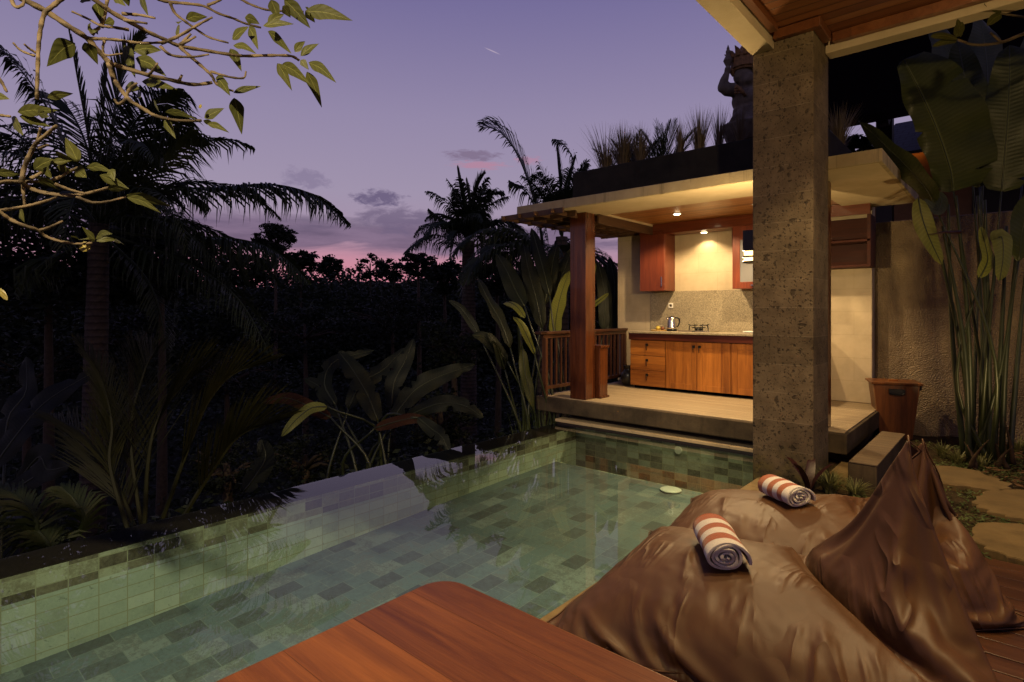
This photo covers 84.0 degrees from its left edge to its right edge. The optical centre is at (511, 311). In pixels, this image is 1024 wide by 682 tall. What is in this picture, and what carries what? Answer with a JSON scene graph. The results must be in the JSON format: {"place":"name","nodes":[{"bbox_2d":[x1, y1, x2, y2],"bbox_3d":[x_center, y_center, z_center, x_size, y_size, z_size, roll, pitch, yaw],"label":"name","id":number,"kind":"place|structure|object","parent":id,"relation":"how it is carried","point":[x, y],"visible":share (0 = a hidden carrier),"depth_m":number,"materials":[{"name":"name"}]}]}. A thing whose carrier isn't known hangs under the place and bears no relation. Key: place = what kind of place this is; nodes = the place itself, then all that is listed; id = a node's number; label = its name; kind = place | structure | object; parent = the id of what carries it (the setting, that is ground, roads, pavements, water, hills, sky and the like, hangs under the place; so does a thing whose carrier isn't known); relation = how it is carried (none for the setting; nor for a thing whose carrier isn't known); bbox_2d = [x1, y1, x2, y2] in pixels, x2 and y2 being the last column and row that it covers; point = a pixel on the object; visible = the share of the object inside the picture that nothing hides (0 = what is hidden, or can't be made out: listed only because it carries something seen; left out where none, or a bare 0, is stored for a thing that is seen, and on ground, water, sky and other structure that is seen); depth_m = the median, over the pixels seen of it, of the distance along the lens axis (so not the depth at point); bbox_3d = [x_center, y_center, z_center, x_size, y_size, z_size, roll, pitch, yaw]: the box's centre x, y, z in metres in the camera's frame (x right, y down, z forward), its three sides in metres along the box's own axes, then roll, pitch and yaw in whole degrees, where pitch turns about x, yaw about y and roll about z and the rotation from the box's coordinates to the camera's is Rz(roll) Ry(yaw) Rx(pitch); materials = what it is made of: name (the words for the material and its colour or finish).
{"place":"outdoors","nodes":[
{"label":"outdoors","id":0,"kind":"place"},
{"bbox_2d":[0,261,616,557],"bbox_3d":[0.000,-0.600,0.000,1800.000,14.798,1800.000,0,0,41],"label":"ground","id":1,"kind":"structure","parent":0,"point":[178,493],"depth_m":26.50,"materials":[{"name":"green plant"}]},
{"bbox_2d":[0,479,107,557],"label":"young palm","id":2,"kind":"object","parent":1,"relation":"on","point":[27,524],"visible":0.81,"depth_m":5.05,"materials":[{"name":"green plant"}]},
{"bbox_2d":[0,329,111,553],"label":"jungle bush","id":3,"kind":"object","parent":1,"relation":"on","point":[60,370],"visible":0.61,"depth_m":14.04,"materials":[{"name":"green plant"}]},
{"bbox_2d":[0,152,180,540],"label":"broadleaf tree","id":4,"kind":"object","parent":1,"relation":"on","point":[72,291],"visible":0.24,"depth_m":12.26,"materials":[{"name":"green plant"}]},
{"bbox_2d":[54,307,193,526],"bbox_3d":[-10.612,3.063,16.098,3.066,6.436,3.154,0,0,19],"label":"broadleaf tree","id":5,"kind":"object","parent":1,"relation":"on","point":[138,321],"visible":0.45,"depth_m":15.85,"materials":[{"name":"green plant"}]},
{"bbox_2d":[0,356,274,558],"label":"banana plant","id":6,"kind":"object","parent":1,"relation":"on","point":[40,465],"visible":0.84,"depth_m":7.46,"materials":[{"name":"green plant"}]},
{"bbox_2d":[69,211,245,520],"bbox_3d":[-8.483,1.941,14.074,4.172,8.812,3.804,0,0,41],"label":"broadleaf tree","id":7,"kind":"object","parent":1,"relation":"on","point":[162,475],"visible":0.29,"depth_m":13.84,"materials":[{"name":"green plant"}]},
{"bbox_2d":[26,330,304,528],"bbox_3d":[-4.232,1.925,6.897,4.036,3.501,1.483,0,0,19],"label":"young palm","id":8,"kind":"object","parent":1,"relation":"on","point":[229,436],"visible":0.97,"depth_m":6.69,"materials":[{"name":"green plant"}]},
{"bbox_2d":[0,29,350,539],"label":"coconut palm","id":9,"kind":"object","parent":1,"relation":"on","point":[125,163],"visible":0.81,"depth_m":9.67,"materials":[{"name":"green plant"}]},
{"bbox_2d":[0,0,351,299],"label":"frangipani tree","id":10,"kind":"object","parent":1,"relation":"on","point":[62,49],"visible":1,"depth_m":2.73,"materials":[{"name":"green plant"}]},
{"bbox_2d":[154,339,302,504],"bbox_3d":[-7.986,3.581,15.973,3.718,5.572,3.920,0,0,10],"label":"broadleaf tree","id":11,"kind":"object","parent":1,"relation":"on","point":[227,386],"visible":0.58,"depth_m":15.89,"materials":[{"name":"green plant"}]},
{"bbox_2d":[181,434,279,502],"bbox_3d":[-4.509,3.355,8.982,1.401,2.718,1.420,0,0,22],"label":"jungle bush","id":12,"kind":"object","parent":1,"relation":"on","point":[226,477],"visible":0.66,"depth_m":8.90,"materials":[{"name":"green plant"}]},
{"bbox_2d":[215,253,284,369],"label":"broadleaf tree","id":13,"kind":"object","parent":1,"relation":"on","point":[251,273],"visible":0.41,"depth_m":37.30,"materials":[{"name":"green plant"}]},
{"bbox_2d":[250,221,298,394],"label":"broadleaf tree","id":14,"kind":"object","parent":1,"relation":"on","point":[276,235],"visible":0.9,"depth_m":33.58,"materials":[{"name":"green plant"}]},
{"bbox_2d":[279,249,319,374],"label":"broadleaf tree","id":15,"kind":"object","parent":1,"relation":"on","point":[304,260],"visible":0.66,"depth_m":39.83,"materials":[{"name":"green plant"}]},
{"bbox_2d":[253,432,346,486],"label":"jungle bush","id":16,"kind":"object","parent":1,"relation":"on","point":[288,453],"visible":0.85,"depth_m":9.43,"materials":[{"name":"green plant"}]},
{"bbox_2d":[228,306,383,463],"bbox_3d":[-8.046,2.958,22.110,5.798,6.434,5.140,0,0,41],"label":"broadleaf tree","id":17,"kind":"object","parent":1,"relation":"on","point":[279,319],"visible":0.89,"depth_m":21.85,"materials":[{"name":"green plant"}]},
{"bbox_2d":[0,257,617,554],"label":"jungle foliage","id":18,"kind":"object","parent":1,"relation":"on","point":[347,294],"visible":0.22,"depth_m":35.18,"materials":[{"name":"green plant"}]},
{"bbox_2d":[313,254,343,356],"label":"broadleaf tree","id":19,"kind":"object","parent":1,"relation":"on","point":[328,264],"visible":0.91,"depth_m":45.56,"materials":[{"name":"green plant"}]},
{"bbox_2d":[266,348,403,479],"bbox_3d":[-2.752,2.130,8.805,2.151,3.078,1.436,0,0,-10],"label":"banana plant","id":20,"kind":"object","parent":1,"relation":"on","point":[362,387],"visible":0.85,"depth_m":8.71,"materials":[{"name":"green plant"}]},
{"bbox_2d":[354,253,384,366],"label":"broadleaf tree","id":21,"kind":"object","parent":1,"relation":"on","point":[359,267],"visible":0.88,"depth_m":43.82,"materials":[{"name":"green plant"}]},
{"bbox_2d":[0,416,760,681],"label":"swimming pool","id":22,"kind":"structure","parent":1,"relation":"on","point":[546,523],"depth_m":4.59,"materials":[{"name":"green tile"}]},
{"bbox_2d":[324,291,457,455],"bbox_3d":[-4.798,2.687,24.109,5.157,7.153,5.198,0,0,41],"label":"jungle bush","id":23,"kind":"object","parent":1,"relation":"on","point":[394,324],"visible":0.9,"depth_m":23.47,"materials":[{"name":"green plant"}]},
{"bbox_2d":[378,258,404,350],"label":"broadleaf tree","id":24,"kind":"object","parent":1,"relation":"on","point":[393,275],"visible":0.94,"depth_m":41.49,"materials":[{"name":"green plant"}]},
{"bbox_2d":[341,339,482,475],"bbox_3d":[-1.414,1.973,8.696,2.070,3.057,1.066,0,0,15],"label":"banana plant","id":25,"kind":"object","parent":1,"relation":"on","point":[425,383],"visible":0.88,"depth_m":8.65,"materials":[{"name":"green plant"}]},
{"bbox_2d":[398,252,438,441],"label":"broadleaf tree","id":26,"kind":"object","parent":1,"relation":"on","point":[409,267],"visible":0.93,"depth_m":25.87,"materials":[{"name":"green plant"}]},
{"bbox_2d":[420,258,461,425],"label":"broadleaf tree","id":27,"kind":"object","parent":1,"relation":"on","point":[443,274],"visible":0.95,"depth_m":23.74,"materials":[{"name":"green plant"}]},
{"bbox_2d":[409,318,482,448],"bbox_3d":[-1.361,2.656,14.047,1.915,5.120,2.095,0,0,41],"label":"jungle bush","id":28,"kind":"object","parent":1,"relation":"on","point":[451,354],"visible":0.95,"depth_m":13.65,"materials":[{"name":"green plant"}]},
{"bbox_2d":[406,385,487,451],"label":"jungle bush","id":29,"kind":"object","parent":1,"relation":"on","point":[451,418],"visible":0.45,"depth_m":10.77,"materials":[{"name":"green plant"}]},
{"bbox_2d":[403,165,569,446],"bbox_3d":[-0.779,0.740,18.994,5.160,11.319,4.096,0,0,2],"label":"coconut palm","id":30,"kind":"object","parent":1,"relation":"on","point":[469,217],"visible":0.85,"depth_m":18.73,"materials":[{"name":"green plant"}]},
{"bbox_2d":[448,254,555,431],"bbox_3d":[-0.122,1.115,8.619,1.537,4.094,0.946,0,0,41],"label":"banana plant","id":31,"kind":"object","parent":1,"relation":"on","point":[513,285],"visible":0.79,"depth_m":8.72,"materials":[{"name":"green plant"}]},
{"bbox_2d":[507,411,537,433],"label":"reeds","id":32,"kind":"object","parent":1,"relation":"on","point":[522,427],"visible":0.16,"depth_m":8.37,"materials":[{"name":"green plant"}]},
{"bbox_2d":[503,228,561,430],"bbox_3d":[0.407,0.846,8.931,0.757,4.578,1.864,0,0,11],"label":"banana plant","id":33,"kind":"object","parent":1,"relation":"on","point":[538,296],"visible":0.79,"depth_m":9.40,"materials":[{"name":"green plant"}]},
{"bbox_2d":[450,116,617,426],"bbox_3d":[0.720,-0.146,13.050,4.177,8.566,4.429,0,0,41],"label":"coconut palm","id":34,"kind":"object","parent":1,"relation":"on","point":[497,240],"visible":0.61,"depth_m":12.72,"materials":[{"name":"green plant"}]},
{"bbox_2d":[529,400,552,427],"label":"reeds","id":35,"kind":"object","parent":1,"relation":"on","point":[539,418],"visible":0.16,"depth_m":8.35,"materials":[{"name":"green plant"}]},
{"bbox_2d":[520,139,590,422],"bbox_3d":[0.945,0.050,12.445,1.747,7.688,2.475,0,0,11],"label":"coconut palm","id":36,"kind":"object","parent":1,"relation":"on","point":[563,191],"visible":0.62,"depth_m":12.37,"materials":[{"name":"green plant"}]},
{"bbox_2d":[534,249,617,426],"bbox_3d":[1.257,0.993,10.056,1.855,4.372,1.093,0,0,-17],"label":"banana plant","id":37,"kind":"object","parent":1,"relation":"on","point":[606,301],"visible":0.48,"depth_m":10.04,"materials":[{"name":"green plant"}]},
{"bbox_2d":[595,276,617,344],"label":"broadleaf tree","id":38,"kind":"object","parent":1,"relation":"on","point":[597,311],"visible":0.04,"depth_m":15.86,"materials":[{"name":"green plant"}]},
{"bbox_2d":[517,129,917,461],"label":"kitchen pavilion","id":39,"kind":"structure","parent":1,"relation":"on","point":[709,189],"depth_m":7.68,"materials":[{"name":"beige paint"}]},
{"bbox_2d":[501,207,652,238],"bbox_3d":[1.155,-1.314,8.784,1.120,0.128,2.790,0,0,41],"label":"pergola","id":40,"kind":"object","parent":39,"relation":"attached to","point":[606,227],"visible":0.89,"depth_m":8.38,"materials":[{"name":"brown wood"}]},
{"bbox_2d":[535,328,627,395],"bbox_3d":[1.175,0.752,9.064,0.120,0.934,2.437,0,0,41],"label":"balcony railing","id":41,"kind":"object","parent":39,"relation":"on","point":[551,335],"visible":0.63,"depth_m":8.64,"materials":[{"name":"brown wood"}]},
{"bbox_2d":[592,129,671,164],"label":"roof palm","id":42,"kind":"object","parent":39,"relation":"on","point":[632,159],"visible":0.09,"depth_m":8.35,"materials":[{"name":"green plant"}]},
{"bbox_2d":[620,118,693,157],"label":"roof palm","id":43,"kind":"object","parent":39,"relation":"on","point":[662,144],"visible":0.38,"depth_m":7.87,"materials":[{"name":"green plant"}]},
{"bbox_2d":[640,234,674,291],"bbox_3d":[2.386,-0.794,9.354,0.435,0.912,0.402,0,0,41],"label":"wall cupboard","id":44,"kind":"object","parent":39,"relation":"attached to","point":[657,262],"depth_m":9.22,"materials":[{"name":"red wood"}]},
{"bbox_2d":[640,234,664,290],"bbox_3d":[2.267,-0.793,9.220,0.432,0.911,0.043,0,0,41],"label":"cupboard door","id":45,"kind":"structure","parent":44,"relation":"in","point":[652,247],"depth_m":9.22,"materials":[{"name":"red wood"}]},
{"bbox_2d":[628,330,752,398],"bbox_3d":[3.087,0.761,8.496,2.660,0.917,0.722,0,0,41],"label":"kitchen counter","id":46,"kind":"object","parent":39,"relation":"on","point":[715,363],"visible":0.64,"depth_m":8.42,"materials":[{"name":"wood"}]},
{"bbox_2d":[666,316,679,330],"bbox_3d":[2.540,0.184,8.992,0.183,0.242,0.172,0,0,41],"label":"electric kettle","id":47,"kind":"object","parent":46,"relation":"on","point":[672,325],"visible":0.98,"depth_m":8.94,"materials":[{"name":"silver metal"}]},
{"bbox_2d":[666,341,696,390],"bbox_3d":[2.534,0.808,8.553,0.494,0.715,0.055,0,0,41],"label":"cupboard door","id":48,"kind":"structure","parent":46,"relation":"in","point":[681,357],"depth_m":8.56,"materials":[{"name":"brown wood"}]},
{"bbox_2d":[678,324,718,331],"bbox_3d":[2.850,0.244,8.712,0.500,0.122,0.418,0,0,41],"label":"gas burner","id":49,"kind":"object","parent":46,"relation":"on","point":[698,329],"visible":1,"depth_m":8.69,"materials":[{"name":"metal"}]},
{"bbox_2d":[697,342,730,393],"bbox_3d":[2.909,0.808,8.223,0.494,0.715,0.055,0,0,41],"label":"cupboard door","id":50,"kind":"structure","parent":46,"relation":"in","point":[713,359],"depth_m":8.22,"materials":[{"name":"brown wood"}]},
{"bbox_2d":[731,344,752,395],"bbox_3d":[3.284,0.808,7.892,0.494,0.715,0.055,0,0,41],"label":"cupboard door","id":51,"kind":"structure","parent":46,"relation":"in","point":[741,354],"depth_m":7.96,"materials":[{"name":"brown wood"}]},
{"bbox_2d":[718,45,752,142],"bbox_3d":[3.018,-2.598,7.200,0.729,1.567,0.729,0,0,41],"label":"stone statue","id":52,"kind":"object","parent":39,"relation":"on","point":[739,90],"visible":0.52,"depth_m":7.09,"materials":[{"name":"grey stone"}]},
{"bbox_2d":[732,225,752,288],"bbox_3d":[3.657,-0.794,8.234,0.798,0.912,0.402,0,0,41],"label":"wall cupboard","id":53,"kind":"object","parent":39,"relation":"attached to","point":[742,275],"depth_m":8.30,"materials":[{"name":"red wood"}]},
{"bbox_2d":[732,225,752,288],"bbox_3d":[3.539,-0.793,8.100,0.798,0.911,0.043,0,0,41],"label":"cupboard door","id":54,"kind":"structure","parent":53,"relation":"in","point":[742,273],"depth_m":8.30,"materials":[{"name":"red wood"}]},
{"bbox_2d":[828,100,866,145],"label":"ornamental grass","id":55,"kind":"object","parent":39,"relation":"on","point":[839,130],"depth_m":6.64,"materials":[{"name":"green plant"}]},
{"bbox_2d":[831,214,875,269],"bbox_3d":[4.325,-0.915,7.676,0.938,0.670,0.357,0,0,41],"label":"open shelf","id":56,"kind":"object","parent":39,"relation":"attached to","point":[853,243],"visible":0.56,"depth_m":7.62,"materials":[{"name":"brown wood"}]},
{"bbox_2d":[846,134,875,152],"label":"jungle bush","id":57,"kind":"object","parent":1,"relation":"on","point":[858,143],"visible":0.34,"depth_m":10.24,"materials":[{"name":"green plant"}]},
{"bbox_2d":[828,9,1023,222],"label":"neighbour house","id":58,"kind":"structure","parent":1,"relation":"on","point":[870,78],"depth_m":10.61,"materials":[{"name":"grey tile"}]},
{"bbox_2d":[972,177,1023,213],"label":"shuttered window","id":59,"kind":"structure","parent":58,"relation":"in","point":[1010,198],"depth_m":10.76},
{"bbox_2d":[0,0,911,286],"label":"sky","id":60,"kind":"structure","parent":0,"point":[414,79],"materials":[{"name":"purple"}]},
{"bbox_2d":[579,122,630,167],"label":"ornamental grass","id":61,"kind":"object","parent":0,"point":[605,159],"depth_m":7.87,"materials":[{"name":"green plant"}]},
{"bbox_2d":[605,120,638,164],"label":"ornamental grass","id":62,"kind":"object","parent":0,"point":[623,153],"depth_m":7.70,"materials":[{"name":"green plant"}]},
{"bbox_2d":[621,365,632,385],"bbox_3d":[1.932,1.054,9.439,0.250,0.330,0.250,0,0,41],"label":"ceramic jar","id":63,"kind":"object","parent":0,"point":[625,377],"visible":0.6,"depth_m":9.36,"materials":[{"name":"grey ceramic"}]},
{"bbox_2d":[628,125,653,160],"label":"ornamental grass","id":64,"kind":"object","parent":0,"point":[640,152],"depth_m":7.56,"materials":[{"name":"green plant"}]},
{"bbox_2d":[671,118,688,152],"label":"ornamental grass","id":65,"kind":"object","parent":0,"point":[679,140],"depth_m":7.21,"materials":[{"name":"green plant"}]},
{"bbox_2d":[684,105,714,148],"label":"ornamental grass","id":66,"kind":"object","parent":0,"point":[699,134],"depth_m":7.02,"materials":[{"name":"green plant"}]},
{"bbox_2d":[706,104,730,145],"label":"ornamental grass","id":67,"kind":"object","parent":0,"point":[719,135],"depth_m":6.88,"materials":[{"name":"green plant"}]},
{"bbox_2d":[729,105,751,140],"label":"ornamental grass","id":68,"kind":"object","parent":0,"point":[740,131],"depth_m":6.70,"materials":[{"name":"green plant"}]},
{"bbox_2d":[811,435,1023,555],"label":"garden soil","id":69,"kind":"structure","parent":0,"point":[951,441],"depth_m":5.39,"materials":[{"name":"brown soil"}]},
{"bbox_2d":[753,30,827,488],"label":"stone column","id":70,"kind":"structure","parent":69,"relation":"on","point":[790,247],"depth_m":5.23,"materials":[{"name":"grey stone"}]},
{"bbox_2d":[743,230,752,263],"bbox_3d":[2.410,-0.647,5.673,0.160,0.325,0.170,0,0,41],"label":"wall lamp","id":71,"kind":"object","parent":70,"relation":"attached to","point":[748,245],"visible":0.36,"depth_m":5.63,"materials":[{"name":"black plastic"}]},
{"bbox_2d":[696,0,1023,58],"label":"porch roof","id":72,"kind":"structure","parent":70,"relation":"on","point":[840,28],"depth_m":4.91,"materials":[{"name":"brown wood"}]},
{"bbox_2d":[787,457,834,489],"bbox_3d":[2.583,1.439,4.984,0.375,0.285,0.246,0,0,-3],"label":"cordyline","id":73,"kind":"object","parent":69,"relation":"on","point":[809,477],"visible":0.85,"depth_m":4.96,"materials":[{"name":"red plant"}]},
{"bbox_2d":[821,468,839,478],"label":"spider grass","id":74,"kind":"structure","parent":69,"relation":"on","point":[826,472],"depth_m":5.17,"materials":[{"name":"green plant"}]},
{"bbox_2d":[816,466,855,493],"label":"spider grass","id":75,"kind":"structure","parent":69,"relation":"on","point":[830,485],"depth_m":4.94,"materials":[{"name":"green plant"}]},
{"bbox_2d":[828,462,847,486],"bbox_3d":[3.187,1.555,5.455,0.170,0.090,0.600,0,0,41],"label":"landing stone","id":76,"kind":"object","parent":69,"relation":"on","point":[841,469],"visible":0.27,"depth_m":5.38,"materials":[{"name":"stone"}]},
{"bbox_2d":[837,476,873,496],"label":"spider grass","id":77,"kind":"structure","parent":69,"relation":"on","point":[852,490],"depth_m":4.88,"materials":[{"name":"green plant"}]},
{"bbox_2d":[848,431,904,488],"bbox_3d":[3.696,1.474,5.723,0.230,0.252,1.725,0,0,41],"label":"garden step","id":78,"kind":"object","parent":69,"relation":"on","point":[872,460],"visible":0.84,"depth_m":5.30,"materials":[{"name":"grey stone"}]},
{"bbox_2d":[865,378,923,439],"bbox_3d":[4.790,1.204,7.137,0.551,0.713,0.458,0,0,23],"label":"wooden bin","id":79,"kind":"object","parent":69,"relation":"on","point":[894,403],"visible":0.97,"depth_m":6.97,"materials":[{"name":"brown wood"}]},
{"bbox_2d":[853,440,1023,559],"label":"ground cover","id":80,"kind":"object","parent":69,"relation":"on","point":[970,518],"visible":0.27,"depth_m":4.94,"materials":[{"name":"green plant"}]},
{"bbox_2d":[925,440,954,457],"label":"spider grass","id":81,"kind":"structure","parent":69,"relation":"on","point":[939,449],"depth_m":6.18,"materials":[{"name":"green plant"}]},
{"bbox_2d":[859,20,1023,470],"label":"giant leaf plant","id":82,"kind":"object","parent":69,"relation":"on","point":[963,103],"visible":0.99,"depth_m":5.73,"materials":[{"name":"green plant"}]},
{"bbox_2d":[875,211,1023,444],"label":"garden wall","id":83,"kind":"structure","parent":69,"relation":"on","point":[912,335],"depth_m":7.25,"materials":[{"name":"paint"}]},
{"bbox_2d":[937,447,966,465],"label":"spider grass","id":84,"kind":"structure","parent":69,"relation":"on","point":[956,458],"depth_m":5.86,"materials":[{"name":"green plant"}]},
{"bbox_2d":[933,465,1012,496],"bbox_3d":[4.141,1.559,5.244,0.716,0.082,0.802,0,0,41],"label":"stepping stone","id":85,"kind":"object","parent":69,"relation":"on","point":[959,478],"visible":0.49,"depth_m":5.09,"materials":[{"name":"stone"}]},
{"bbox_2d":[931,3,1023,46],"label":"frangipani tree","id":86,"kind":"object","parent":69,"relation":"on","point":[958,31],"visible":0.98,"depth_m":4.60,"materials":[{"name":"green plant"}]},
{"bbox_2d":[976,451,998,469],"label":"spider grass","id":87,"kind":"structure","parent":69,"relation":"on","point":[981,461],"depth_m":5.69,"materials":[{"name":"green plant"}]},
{"bbox_2d":[971,489,1023,523],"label":"stepping stone","id":88,"kind":"object","parent":69,"relation":"on","point":[1006,504],"visible":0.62,"depth_m":4.51,"materials":[{"name":"stone"}]},
{"bbox_2d":[972,522,1023,565],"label":"stepping stone","id":89,"kind":"object","parent":69,"relation":"on","point":[1004,542],"visible":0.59,"depth_m":3.78,"materials":[{"name":"stone"}]},
{"bbox_2d":[974,443,1023,489],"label":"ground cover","id":90,"kind":"object","parent":69,"relation":"on","point":[1016,480],"visible":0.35,"depth_m":5.51,"materials":[{"name":"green plant"}]},
{"bbox_2d":[1006,436,1023,452],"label":"spider grass","id":91,"kind":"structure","parent":69,"relation":"on","point":[1019,445],"depth_m":6.37,"materials":[{"name":"green plant"}]},
{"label":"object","id":92,"kind":"structure","parent":0,"visible":0},
{"bbox_2d":[975,557,1023,681],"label":"deck","id":93,"kind":"structure","parent":92,"relation":"on","point":[1003,650],"depth_m":2.70,"materials":[{"name":"brown wood"}]},
{"bbox_2d":[216,581,676,681],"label":"dining table","id":94,"kind":"object","parent":93,"relation":"on","point":[445,631],"visible":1,"depth_m":1.34,"materials":[{"name":"brown wood"}]},
{"bbox_2d":[546,435,997,681],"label":"beanbag","id":95,"kind":"object","parent":93,"relation":"on","point":[869,592],"visible":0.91,"depth_m":2.40,"materials":[{"name":"brown leather"}]},
{"bbox_2d":[693,513,751,569],"bbox_3d":[1.032,1.132,2.812,0.208,0.142,0.377,0,0,8],"label":"rolled towel","id":96,"kind":"object","parent":95,"relation":"on","point":[722,546],"visible":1,"depth_m":2.69,"materials":[{"name":"fabric"}]},
{"bbox_2d":[670,439,1023,630],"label":"beanbag","id":97,"kind":"object","parent":93,"relation":"on","point":[760,516],"visible":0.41,"depth_m":3.23,"materials":[{"name":"brown leather"}]},
{"bbox_2d":[758,474,815,506],"bbox_3d":[1.759,1.147,3.645,0.207,0.132,0.310,0,0,-11],"label":"rolled towel","id":98,"kind":"object","parent":97,"relation":"on","point":[788,492],"visible":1,"depth_m":3.55,"materials":[{"name":"fabric"}]}
]}

